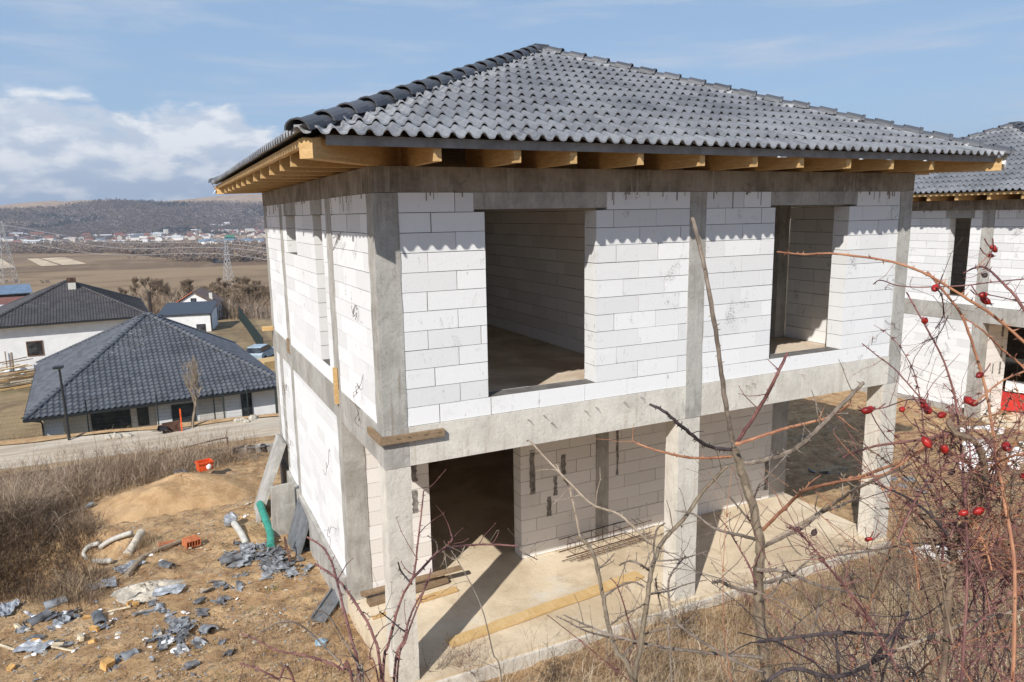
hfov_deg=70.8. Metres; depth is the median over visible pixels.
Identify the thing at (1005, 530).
shrub
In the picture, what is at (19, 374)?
stacked board
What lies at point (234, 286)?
bare tree
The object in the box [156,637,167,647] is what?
tile shard
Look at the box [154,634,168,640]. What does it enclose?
tile shard
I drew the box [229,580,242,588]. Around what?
tile shard
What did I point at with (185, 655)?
soil clods
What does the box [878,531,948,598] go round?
shrub
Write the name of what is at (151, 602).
tile shard
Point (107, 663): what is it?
timber block
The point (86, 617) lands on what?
timber offcut
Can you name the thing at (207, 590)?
tile shard
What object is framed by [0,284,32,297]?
shed
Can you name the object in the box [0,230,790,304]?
field
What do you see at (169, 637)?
tile shard
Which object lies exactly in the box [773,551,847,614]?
shrub
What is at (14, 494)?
dry brush
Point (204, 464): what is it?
orange bin
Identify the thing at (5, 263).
stubble field
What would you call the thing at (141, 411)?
window
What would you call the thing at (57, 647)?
timber offcut
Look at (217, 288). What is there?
bare tree
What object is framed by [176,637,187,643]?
tile shard
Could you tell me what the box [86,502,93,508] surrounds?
bottle
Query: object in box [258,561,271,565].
tile shard
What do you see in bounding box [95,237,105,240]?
village house
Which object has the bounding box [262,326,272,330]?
formwork board
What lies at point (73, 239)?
village house
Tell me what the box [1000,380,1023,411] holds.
barrier
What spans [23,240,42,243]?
village house
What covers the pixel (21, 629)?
tile shard
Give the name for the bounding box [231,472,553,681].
bramble
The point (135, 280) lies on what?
bare tree
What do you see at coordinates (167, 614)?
tile shard
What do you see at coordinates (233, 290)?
bare tree
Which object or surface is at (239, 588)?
tile shard
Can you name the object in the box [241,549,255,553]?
tile shard
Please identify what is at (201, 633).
tile shard
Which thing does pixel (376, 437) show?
formwork board
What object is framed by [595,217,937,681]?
young tree
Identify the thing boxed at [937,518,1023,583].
shrub
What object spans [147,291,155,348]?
utility pole
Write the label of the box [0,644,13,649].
timber offcut
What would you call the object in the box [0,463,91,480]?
rusty beam
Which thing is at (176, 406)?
window
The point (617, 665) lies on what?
shrub
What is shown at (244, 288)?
bare tree
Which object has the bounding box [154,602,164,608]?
tile shard
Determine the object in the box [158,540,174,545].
broken brick
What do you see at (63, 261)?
stubble field
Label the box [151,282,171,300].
bare tree
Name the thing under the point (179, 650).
tile shard
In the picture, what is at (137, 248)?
power line
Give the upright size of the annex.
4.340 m
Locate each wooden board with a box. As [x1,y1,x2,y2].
[360,565,462,596]
[366,575,448,606]
[371,611,385,619]
[416,586,458,603]
[446,571,643,647]
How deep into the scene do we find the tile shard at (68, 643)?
9.44 m
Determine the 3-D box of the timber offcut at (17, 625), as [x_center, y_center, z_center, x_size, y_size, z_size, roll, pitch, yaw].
[-6.836,3.948,9.965,0.130,0.058,0.056,6,-2,38]
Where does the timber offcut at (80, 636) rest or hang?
on the soil clods
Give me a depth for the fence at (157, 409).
37.56 m
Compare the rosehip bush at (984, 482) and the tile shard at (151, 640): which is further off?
the tile shard at (151, 640)
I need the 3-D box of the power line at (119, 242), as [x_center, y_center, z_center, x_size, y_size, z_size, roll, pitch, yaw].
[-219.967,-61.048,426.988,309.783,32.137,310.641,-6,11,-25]
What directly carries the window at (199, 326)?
in the annex
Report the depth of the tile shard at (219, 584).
11.06 m
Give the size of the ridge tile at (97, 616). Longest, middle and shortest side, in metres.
0.288 x 0.173 x 0.069 m
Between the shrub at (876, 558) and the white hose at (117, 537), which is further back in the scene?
the white hose at (117, 537)
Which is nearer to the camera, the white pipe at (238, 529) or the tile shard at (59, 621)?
the tile shard at (59, 621)
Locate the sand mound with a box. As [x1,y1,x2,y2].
[87,472,261,524]
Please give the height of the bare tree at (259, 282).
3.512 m
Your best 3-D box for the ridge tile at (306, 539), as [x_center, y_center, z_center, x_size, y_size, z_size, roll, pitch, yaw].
[-3.603,3.431,12.329,0.173,0.069,0.302,7,35,13]
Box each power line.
[2,231,261,251]
[2,239,265,259]
[5,225,265,248]
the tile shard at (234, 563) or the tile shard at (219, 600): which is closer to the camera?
the tile shard at (219, 600)
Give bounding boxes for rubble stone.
[111,432,122,438]
[248,414,257,420]
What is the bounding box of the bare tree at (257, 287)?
[243,283,261,300]
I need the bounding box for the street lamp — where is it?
[52,365,70,439]
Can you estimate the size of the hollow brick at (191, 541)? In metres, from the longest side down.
0.250 x 0.200 x 0.120 m
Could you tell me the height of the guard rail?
0.354 m
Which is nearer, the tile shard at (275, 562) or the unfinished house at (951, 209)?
the tile shard at (275, 562)
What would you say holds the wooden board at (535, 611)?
on the unfinished house at (492, 265)
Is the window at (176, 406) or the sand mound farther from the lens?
the window at (176, 406)
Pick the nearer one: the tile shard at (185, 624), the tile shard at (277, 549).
the tile shard at (185, 624)
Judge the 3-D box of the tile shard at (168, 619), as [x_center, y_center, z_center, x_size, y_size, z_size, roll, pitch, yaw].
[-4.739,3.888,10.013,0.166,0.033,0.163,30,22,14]
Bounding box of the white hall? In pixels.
[133,229,167,235]
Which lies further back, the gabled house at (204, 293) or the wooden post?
the gabled house at (204, 293)
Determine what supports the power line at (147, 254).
hanging from the power pylon at (225, 242)
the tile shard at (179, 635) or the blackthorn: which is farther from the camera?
the tile shard at (179, 635)
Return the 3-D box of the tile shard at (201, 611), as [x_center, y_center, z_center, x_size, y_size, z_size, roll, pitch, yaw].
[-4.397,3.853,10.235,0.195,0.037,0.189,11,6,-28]
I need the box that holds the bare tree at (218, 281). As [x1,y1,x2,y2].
[215,276,221,285]
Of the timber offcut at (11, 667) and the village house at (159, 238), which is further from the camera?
the village house at (159, 238)
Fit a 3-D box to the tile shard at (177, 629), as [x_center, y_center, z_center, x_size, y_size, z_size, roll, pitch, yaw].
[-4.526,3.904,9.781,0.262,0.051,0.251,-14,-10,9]
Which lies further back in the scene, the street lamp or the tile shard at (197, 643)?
the street lamp
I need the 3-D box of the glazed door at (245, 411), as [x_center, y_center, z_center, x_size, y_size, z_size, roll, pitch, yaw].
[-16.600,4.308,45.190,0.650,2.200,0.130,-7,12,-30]
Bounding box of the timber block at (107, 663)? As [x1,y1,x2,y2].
[100,656,114,670]
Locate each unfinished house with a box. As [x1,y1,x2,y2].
[208,43,1014,681]
[859,121,1023,430]
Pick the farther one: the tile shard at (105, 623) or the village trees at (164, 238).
the village trees at (164, 238)
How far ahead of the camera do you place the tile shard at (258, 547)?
12.53 m
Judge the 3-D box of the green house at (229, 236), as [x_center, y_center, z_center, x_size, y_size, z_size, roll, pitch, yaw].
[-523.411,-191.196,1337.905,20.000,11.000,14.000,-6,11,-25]
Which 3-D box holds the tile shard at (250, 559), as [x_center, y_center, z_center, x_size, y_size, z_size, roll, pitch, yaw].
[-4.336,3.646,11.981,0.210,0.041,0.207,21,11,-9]
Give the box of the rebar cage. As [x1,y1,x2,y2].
[559,518,663,560]
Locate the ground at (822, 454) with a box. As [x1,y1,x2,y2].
[0,272,1023,681]
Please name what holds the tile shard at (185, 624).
on the ground at (822, 454)
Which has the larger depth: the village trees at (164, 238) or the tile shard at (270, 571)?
the village trees at (164, 238)
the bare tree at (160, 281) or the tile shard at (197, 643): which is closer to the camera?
the tile shard at (197, 643)
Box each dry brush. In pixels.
[0,421,269,538]
[0,495,137,610]
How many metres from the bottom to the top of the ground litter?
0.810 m
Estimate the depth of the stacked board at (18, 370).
60.76 m
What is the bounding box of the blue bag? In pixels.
[315,638,327,645]
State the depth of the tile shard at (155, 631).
9.70 m
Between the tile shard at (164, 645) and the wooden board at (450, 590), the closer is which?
the tile shard at (164, 645)
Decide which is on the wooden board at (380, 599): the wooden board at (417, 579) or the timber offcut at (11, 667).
the wooden board at (417, 579)
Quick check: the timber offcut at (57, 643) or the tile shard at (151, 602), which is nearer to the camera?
the timber offcut at (57, 643)
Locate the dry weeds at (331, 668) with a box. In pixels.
[212,592,378,681]
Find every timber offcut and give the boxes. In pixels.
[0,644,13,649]
[6,663,15,671]
[13,623,20,628]
[51,642,63,647]
[51,645,71,650]
[77,633,83,640]
[82,615,90,619]
[88,638,96,643]
[89,625,99,631]
[107,605,130,611]
[132,601,138,605]
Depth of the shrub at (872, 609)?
8.30 m
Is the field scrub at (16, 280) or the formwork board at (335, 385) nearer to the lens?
the formwork board at (335, 385)
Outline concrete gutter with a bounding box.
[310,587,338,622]
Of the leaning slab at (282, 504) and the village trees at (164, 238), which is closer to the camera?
the leaning slab at (282, 504)
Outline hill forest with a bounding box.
[0,198,264,239]
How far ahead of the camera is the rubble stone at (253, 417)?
39.03 m
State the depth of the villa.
66.03 m
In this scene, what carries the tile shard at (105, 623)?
on the ground at (822, 454)
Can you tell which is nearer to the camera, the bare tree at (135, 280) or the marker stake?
the marker stake
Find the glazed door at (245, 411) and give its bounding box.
[240,393,252,418]
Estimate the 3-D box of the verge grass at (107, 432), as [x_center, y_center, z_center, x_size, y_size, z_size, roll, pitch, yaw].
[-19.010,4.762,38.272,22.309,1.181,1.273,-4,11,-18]
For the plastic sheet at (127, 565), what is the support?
on the ground at (822, 454)
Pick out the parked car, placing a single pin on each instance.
(258, 351)
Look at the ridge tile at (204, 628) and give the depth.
9.61 m
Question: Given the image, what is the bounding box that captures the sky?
[0,0,1023,204]
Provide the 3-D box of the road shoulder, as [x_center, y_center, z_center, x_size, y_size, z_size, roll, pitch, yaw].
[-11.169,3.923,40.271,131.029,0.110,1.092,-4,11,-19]
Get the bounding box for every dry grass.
[42,554,114,606]
[124,526,167,556]
[439,491,1023,681]
[844,471,1023,546]
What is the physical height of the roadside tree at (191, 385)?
4.038 m
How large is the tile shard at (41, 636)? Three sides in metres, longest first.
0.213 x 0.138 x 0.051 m
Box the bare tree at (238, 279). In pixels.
[232,275,245,283]
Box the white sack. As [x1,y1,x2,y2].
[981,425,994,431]
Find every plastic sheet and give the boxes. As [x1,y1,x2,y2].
[0,599,20,616]
[12,639,54,652]
[85,576,116,591]
[113,560,145,572]
[152,583,185,595]
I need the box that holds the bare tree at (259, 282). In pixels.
[251,279,260,285]
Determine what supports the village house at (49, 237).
on the hill
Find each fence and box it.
[0,386,249,440]
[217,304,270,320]
[238,306,263,343]
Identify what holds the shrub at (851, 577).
on the ground at (822, 454)
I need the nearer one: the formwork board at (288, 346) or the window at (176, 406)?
the formwork board at (288, 346)
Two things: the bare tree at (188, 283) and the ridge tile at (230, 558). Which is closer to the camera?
the ridge tile at (230, 558)
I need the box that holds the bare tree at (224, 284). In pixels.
[220,281,227,298]
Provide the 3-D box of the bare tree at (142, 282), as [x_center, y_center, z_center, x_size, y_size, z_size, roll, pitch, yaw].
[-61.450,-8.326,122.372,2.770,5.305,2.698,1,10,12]
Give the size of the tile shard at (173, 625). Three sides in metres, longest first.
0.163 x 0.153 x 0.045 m
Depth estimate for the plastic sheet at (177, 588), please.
10.85 m
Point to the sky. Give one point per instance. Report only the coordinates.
(146, 100)
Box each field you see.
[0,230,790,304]
[0,259,13,267]
[28,258,56,265]
[41,257,85,264]
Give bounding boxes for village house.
[4,236,13,241]
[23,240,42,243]
[44,235,55,240]
[63,238,76,241]
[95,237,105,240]
[130,235,138,239]
[155,236,163,241]
[174,237,183,239]
[198,239,209,243]
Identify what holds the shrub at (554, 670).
on the ground at (822, 454)
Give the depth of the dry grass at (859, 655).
8.41 m
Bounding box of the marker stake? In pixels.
[179,409,182,430]
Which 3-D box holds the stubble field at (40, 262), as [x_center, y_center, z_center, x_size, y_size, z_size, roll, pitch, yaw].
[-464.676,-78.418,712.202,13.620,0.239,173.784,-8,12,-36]
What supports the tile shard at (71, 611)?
on the ground at (822, 454)
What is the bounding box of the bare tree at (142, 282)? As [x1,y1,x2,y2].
[138,276,155,298]
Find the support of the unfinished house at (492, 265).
on the ground at (822, 454)
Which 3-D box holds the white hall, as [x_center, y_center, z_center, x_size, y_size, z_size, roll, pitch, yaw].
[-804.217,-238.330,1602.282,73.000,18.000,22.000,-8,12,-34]
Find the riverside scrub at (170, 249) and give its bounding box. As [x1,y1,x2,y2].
[0,238,266,261]
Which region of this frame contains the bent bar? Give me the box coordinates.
[284,536,290,561]
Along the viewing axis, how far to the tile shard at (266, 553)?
12.10 m
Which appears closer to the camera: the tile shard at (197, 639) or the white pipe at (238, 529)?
the tile shard at (197, 639)
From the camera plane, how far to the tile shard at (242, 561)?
11.85 m
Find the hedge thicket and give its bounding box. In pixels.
[121,282,270,319]
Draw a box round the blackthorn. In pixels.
[728,504,1023,681]
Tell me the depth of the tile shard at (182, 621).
9.97 m
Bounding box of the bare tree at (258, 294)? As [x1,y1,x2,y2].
[252,289,262,305]
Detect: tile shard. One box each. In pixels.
[15,625,27,633]
[25,634,44,639]
[45,611,57,621]
[45,614,70,629]
[58,613,74,622]
[58,641,74,646]
[67,607,78,613]
[70,613,79,617]
[92,623,104,631]
[103,617,114,627]
[115,650,122,660]
[132,609,153,616]
[145,636,154,645]
[147,598,159,606]
[152,627,160,635]
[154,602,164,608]
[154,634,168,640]
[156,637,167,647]
[158,608,169,612]
[158,642,168,650]
[163,615,175,624]
[163,633,174,642]
[165,612,177,616]
[166,624,188,631]
[168,621,182,627]
[173,643,189,654]
[174,616,189,623]
[174,624,194,632]
[174,631,188,642]
[175,622,190,630]
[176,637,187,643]
[181,629,189,635]
[181,660,200,669]
[190,636,207,648]
[192,596,205,603]
[193,639,203,648]
[195,608,208,615]
[199,622,216,634]
[200,587,213,592]
[210,580,222,584]
[210,595,232,604]
[214,581,224,587]
[217,638,225,644]
[222,648,234,656]
[226,555,243,567]
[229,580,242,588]
[231,554,250,567]
[236,586,243,591]
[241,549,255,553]
[244,557,254,563]
[249,552,270,556]
[255,543,263,549]
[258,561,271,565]
[258,565,267,571]
[258,571,273,579]
[263,546,284,552]
[266,567,277,572]
[270,556,283,561]
[271,560,281,569]
[273,550,285,557]
[287,566,297,576]
[292,556,303,561]
[303,562,313,568]
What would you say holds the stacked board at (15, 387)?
on the ground at (822, 454)
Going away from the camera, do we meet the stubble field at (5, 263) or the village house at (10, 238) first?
the stubble field at (5, 263)
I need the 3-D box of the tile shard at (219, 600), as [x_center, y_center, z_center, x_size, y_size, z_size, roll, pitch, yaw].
[-4.269,3.807,10.599,0.233,0.044,0.225,5,8,28]
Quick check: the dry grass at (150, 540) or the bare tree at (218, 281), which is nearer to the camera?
the dry grass at (150, 540)
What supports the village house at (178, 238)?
on the hill
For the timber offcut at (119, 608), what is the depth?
10.33 m
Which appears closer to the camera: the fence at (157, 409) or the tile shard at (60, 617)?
the tile shard at (60, 617)
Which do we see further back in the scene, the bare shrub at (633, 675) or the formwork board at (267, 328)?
the formwork board at (267, 328)
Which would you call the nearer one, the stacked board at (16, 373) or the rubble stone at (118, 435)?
the rubble stone at (118, 435)
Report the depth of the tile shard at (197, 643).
9.34 m
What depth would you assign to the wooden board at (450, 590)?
9.79 m
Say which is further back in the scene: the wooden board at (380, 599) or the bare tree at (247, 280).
the bare tree at (247, 280)
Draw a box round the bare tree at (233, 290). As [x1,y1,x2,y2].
[230,285,241,293]
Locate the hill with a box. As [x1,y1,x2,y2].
[0,194,794,243]
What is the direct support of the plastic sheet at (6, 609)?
on the ground at (822, 454)
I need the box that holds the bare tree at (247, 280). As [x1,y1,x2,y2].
[242,278,250,285]
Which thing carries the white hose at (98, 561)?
on the ground at (822, 454)
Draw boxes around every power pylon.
[0,222,19,283]
[219,240,233,286]
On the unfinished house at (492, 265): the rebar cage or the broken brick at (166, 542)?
the rebar cage
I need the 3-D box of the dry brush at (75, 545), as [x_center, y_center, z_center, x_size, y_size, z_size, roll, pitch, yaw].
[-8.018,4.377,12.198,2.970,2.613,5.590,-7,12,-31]
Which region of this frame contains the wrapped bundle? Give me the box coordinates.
[223,512,237,526]
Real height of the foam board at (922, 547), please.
0.492 m
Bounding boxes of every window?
[26,340,43,356]
[137,407,149,425]
[171,402,195,421]
[196,324,205,330]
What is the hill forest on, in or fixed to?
on the hill
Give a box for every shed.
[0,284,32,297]
[0,294,55,304]
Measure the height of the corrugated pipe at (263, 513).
0.382 m
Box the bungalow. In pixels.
[22,312,276,435]
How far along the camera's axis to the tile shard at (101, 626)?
9.88 m
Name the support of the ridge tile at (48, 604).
on the ground at (822, 454)
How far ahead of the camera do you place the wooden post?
62.71 m
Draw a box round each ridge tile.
[25,609,51,626]
[42,597,67,609]
[91,610,107,624]
[118,648,138,660]
[157,560,174,568]
[198,625,218,632]
[217,553,242,564]
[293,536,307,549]
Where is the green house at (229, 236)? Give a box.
[224,235,234,238]
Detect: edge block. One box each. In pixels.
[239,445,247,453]
[255,443,261,451]
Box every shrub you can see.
[415,632,465,681]
[434,631,489,681]
[523,635,574,681]
[526,439,766,681]
[586,621,656,681]
[651,588,718,638]
[708,564,776,621]
[766,611,810,654]
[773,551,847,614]
[811,531,888,598]
[837,570,896,631]
[855,528,929,591]
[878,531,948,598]
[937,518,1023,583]
[982,496,1023,562]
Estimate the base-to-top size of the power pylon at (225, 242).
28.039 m
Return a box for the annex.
[157,301,217,333]
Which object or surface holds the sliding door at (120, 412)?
in the bungalow
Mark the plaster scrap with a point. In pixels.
(169, 641)
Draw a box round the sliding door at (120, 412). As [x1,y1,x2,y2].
[90,409,131,434]
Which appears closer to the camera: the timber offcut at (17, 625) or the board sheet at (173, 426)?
the timber offcut at (17, 625)
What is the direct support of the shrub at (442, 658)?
on the ground at (822, 454)
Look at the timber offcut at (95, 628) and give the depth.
9.80 m
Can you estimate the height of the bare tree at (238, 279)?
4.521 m
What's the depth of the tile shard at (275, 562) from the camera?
11.66 m
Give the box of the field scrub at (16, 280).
[5,255,263,285]
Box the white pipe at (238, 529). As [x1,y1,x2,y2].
[231,520,248,542]
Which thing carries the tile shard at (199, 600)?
on the ground at (822, 454)
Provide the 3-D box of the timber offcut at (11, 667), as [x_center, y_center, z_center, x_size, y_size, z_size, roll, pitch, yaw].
[-6.195,4.038,8.917,0.075,0.043,0.080,15,28,7]
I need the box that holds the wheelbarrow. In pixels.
[152,425,170,432]
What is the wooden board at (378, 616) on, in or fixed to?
on the unfinished house at (492, 265)
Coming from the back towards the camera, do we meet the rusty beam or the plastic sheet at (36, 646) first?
the rusty beam
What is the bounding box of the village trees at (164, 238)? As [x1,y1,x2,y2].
[4,232,265,244]
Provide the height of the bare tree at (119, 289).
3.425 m
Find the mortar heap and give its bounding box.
[111,579,183,603]
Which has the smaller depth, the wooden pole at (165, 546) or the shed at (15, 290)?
the wooden pole at (165, 546)
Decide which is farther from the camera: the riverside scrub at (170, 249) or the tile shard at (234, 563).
the riverside scrub at (170, 249)
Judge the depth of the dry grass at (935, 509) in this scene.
12.60 m
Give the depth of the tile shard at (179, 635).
9.53 m
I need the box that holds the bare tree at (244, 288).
[233,283,250,309]
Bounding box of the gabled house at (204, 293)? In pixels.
[177,287,224,318]
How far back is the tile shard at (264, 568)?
11.60 m
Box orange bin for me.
[194,458,213,471]
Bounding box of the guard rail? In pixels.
[160,437,228,454]
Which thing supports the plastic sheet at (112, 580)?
on the ground at (822, 454)
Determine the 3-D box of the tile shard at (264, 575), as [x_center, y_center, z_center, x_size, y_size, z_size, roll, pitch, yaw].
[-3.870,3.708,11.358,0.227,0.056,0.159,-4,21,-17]
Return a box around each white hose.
[81,541,112,563]
[98,530,133,548]
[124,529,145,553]
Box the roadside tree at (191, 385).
[181,356,202,427]
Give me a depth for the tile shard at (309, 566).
11.63 m
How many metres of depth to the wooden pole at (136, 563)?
11.70 m
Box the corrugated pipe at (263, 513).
[256,500,274,547]
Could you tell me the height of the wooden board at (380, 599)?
0.075 m
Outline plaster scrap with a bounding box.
[161,639,172,644]
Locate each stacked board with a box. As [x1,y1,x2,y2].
[0,364,27,370]
[0,368,35,373]
[0,369,34,377]
[0,381,30,387]
[0,384,31,390]
[2,371,34,377]
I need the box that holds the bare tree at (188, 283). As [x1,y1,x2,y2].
[182,278,193,293]
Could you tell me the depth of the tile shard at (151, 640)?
9.40 m
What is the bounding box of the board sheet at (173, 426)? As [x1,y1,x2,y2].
[162,420,180,432]
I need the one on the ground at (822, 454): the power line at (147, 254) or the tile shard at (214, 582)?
the tile shard at (214, 582)
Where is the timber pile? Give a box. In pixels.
[257,356,274,368]
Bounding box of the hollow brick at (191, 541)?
[182,534,200,548]
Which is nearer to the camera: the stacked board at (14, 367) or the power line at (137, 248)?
the stacked board at (14, 367)
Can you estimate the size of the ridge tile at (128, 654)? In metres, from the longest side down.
0.187 x 0.173 x 0.069 m
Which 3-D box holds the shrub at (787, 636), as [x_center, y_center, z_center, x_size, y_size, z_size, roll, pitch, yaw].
[3.097,3.408,8.164,0.762,0.626,0.648,2,10,17]
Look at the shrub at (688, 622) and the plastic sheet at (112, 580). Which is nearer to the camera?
the shrub at (688, 622)
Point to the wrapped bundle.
(229, 518)
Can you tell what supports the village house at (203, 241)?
on the field at (114, 271)
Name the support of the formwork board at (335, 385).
attached to the unfinished house at (492, 265)
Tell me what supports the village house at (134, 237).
on the hill
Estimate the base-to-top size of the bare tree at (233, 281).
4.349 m
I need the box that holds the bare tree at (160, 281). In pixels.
[149,277,164,300]
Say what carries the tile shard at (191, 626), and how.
on the tile shard at (177, 629)
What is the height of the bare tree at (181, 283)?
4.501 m
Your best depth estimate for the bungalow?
44.42 m
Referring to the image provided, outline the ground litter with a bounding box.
[2,504,356,681]
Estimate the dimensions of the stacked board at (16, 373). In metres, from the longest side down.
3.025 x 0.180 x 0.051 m
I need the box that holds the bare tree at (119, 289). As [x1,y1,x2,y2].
[117,287,128,293]
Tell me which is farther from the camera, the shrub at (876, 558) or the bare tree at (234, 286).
the bare tree at (234, 286)
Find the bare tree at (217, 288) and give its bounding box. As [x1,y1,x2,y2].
[211,282,228,301]
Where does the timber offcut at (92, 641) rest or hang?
on the ground at (822, 454)
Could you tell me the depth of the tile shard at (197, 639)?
9.38 m
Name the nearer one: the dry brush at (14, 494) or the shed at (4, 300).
the dry brush at (14, 494)
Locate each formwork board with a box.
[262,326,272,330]
[286,338,289,352]
[332,367,338,403]
[367,426,444,445]
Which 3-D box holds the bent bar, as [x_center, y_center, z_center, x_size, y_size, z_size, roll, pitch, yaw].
[-3.708,3.449,11.936,0.060,0.286,0.577,-6,11,-25]
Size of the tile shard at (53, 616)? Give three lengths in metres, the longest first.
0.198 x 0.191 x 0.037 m
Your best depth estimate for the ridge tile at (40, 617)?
10.12 m
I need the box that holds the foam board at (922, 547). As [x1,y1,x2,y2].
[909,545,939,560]
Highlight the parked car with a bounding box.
[246,344,273,358]
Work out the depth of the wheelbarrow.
36.62 m
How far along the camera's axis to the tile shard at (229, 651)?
9.09 m
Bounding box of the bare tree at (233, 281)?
[225,279,239,287]
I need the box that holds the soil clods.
[1,497,354,681]
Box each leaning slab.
[254,433,285,522]
[270,482,294,537]
[287,497,308,555]
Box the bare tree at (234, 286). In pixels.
[225,284,236,294]
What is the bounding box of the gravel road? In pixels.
[0,417,279,468]
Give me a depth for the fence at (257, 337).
81.26 m
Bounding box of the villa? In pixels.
[0,277,148,372]
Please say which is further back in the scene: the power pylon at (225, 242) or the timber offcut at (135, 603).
the power pylon at (225, 242)
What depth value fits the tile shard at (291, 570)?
11.40 m
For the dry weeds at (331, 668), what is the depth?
9.06 m
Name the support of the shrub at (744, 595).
on the ground at (822, 454)
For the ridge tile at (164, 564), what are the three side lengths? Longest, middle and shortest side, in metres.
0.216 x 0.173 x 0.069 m
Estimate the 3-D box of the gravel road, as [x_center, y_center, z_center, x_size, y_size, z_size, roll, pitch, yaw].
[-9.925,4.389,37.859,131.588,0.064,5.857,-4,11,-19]
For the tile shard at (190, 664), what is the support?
on the ground at (822, 454)
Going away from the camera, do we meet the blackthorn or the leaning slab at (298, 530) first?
the blackthorn
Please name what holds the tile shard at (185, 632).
on the ground at (822, 454)
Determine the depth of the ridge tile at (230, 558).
11.84 m
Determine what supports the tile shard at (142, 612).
on the tile shard
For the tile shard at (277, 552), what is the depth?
12.11 m
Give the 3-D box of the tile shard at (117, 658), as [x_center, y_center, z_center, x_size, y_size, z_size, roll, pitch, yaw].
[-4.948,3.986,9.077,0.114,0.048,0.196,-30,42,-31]
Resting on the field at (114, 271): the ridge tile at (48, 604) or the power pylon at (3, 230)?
the power pylon at (3, 230)
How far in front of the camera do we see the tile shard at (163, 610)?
10.29 m
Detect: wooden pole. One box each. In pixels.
[123,555,145,577]
[142,539,181,556]
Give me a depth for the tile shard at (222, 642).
9.38 m
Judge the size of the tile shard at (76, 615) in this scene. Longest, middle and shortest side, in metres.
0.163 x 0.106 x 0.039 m
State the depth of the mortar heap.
10.84 m
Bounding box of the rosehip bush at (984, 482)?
[547,235,1023,681]
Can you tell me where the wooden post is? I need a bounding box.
[10,352,14,370]
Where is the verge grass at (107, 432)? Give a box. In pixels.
[0,414,264,440]
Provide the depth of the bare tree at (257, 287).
108.97 m
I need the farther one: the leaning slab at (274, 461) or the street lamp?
the street lamp
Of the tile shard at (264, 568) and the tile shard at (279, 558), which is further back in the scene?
the tile shard at (279, 558)
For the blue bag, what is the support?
on the ground at (822, 454)
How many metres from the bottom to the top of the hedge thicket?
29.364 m
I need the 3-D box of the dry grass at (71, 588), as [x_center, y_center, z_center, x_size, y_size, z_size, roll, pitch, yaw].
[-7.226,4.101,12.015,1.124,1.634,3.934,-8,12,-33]
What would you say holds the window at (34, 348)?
in the villa
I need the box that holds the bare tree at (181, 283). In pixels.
[179,279,193,292]
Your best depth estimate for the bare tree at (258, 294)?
107.83 m
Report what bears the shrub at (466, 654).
on the ground at (822, 454)
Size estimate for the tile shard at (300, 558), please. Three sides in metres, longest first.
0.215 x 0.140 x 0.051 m
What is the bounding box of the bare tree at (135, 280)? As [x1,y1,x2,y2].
[129,275,140,297]
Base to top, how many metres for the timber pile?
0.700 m
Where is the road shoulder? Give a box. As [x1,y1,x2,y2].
[0,413,278,444]

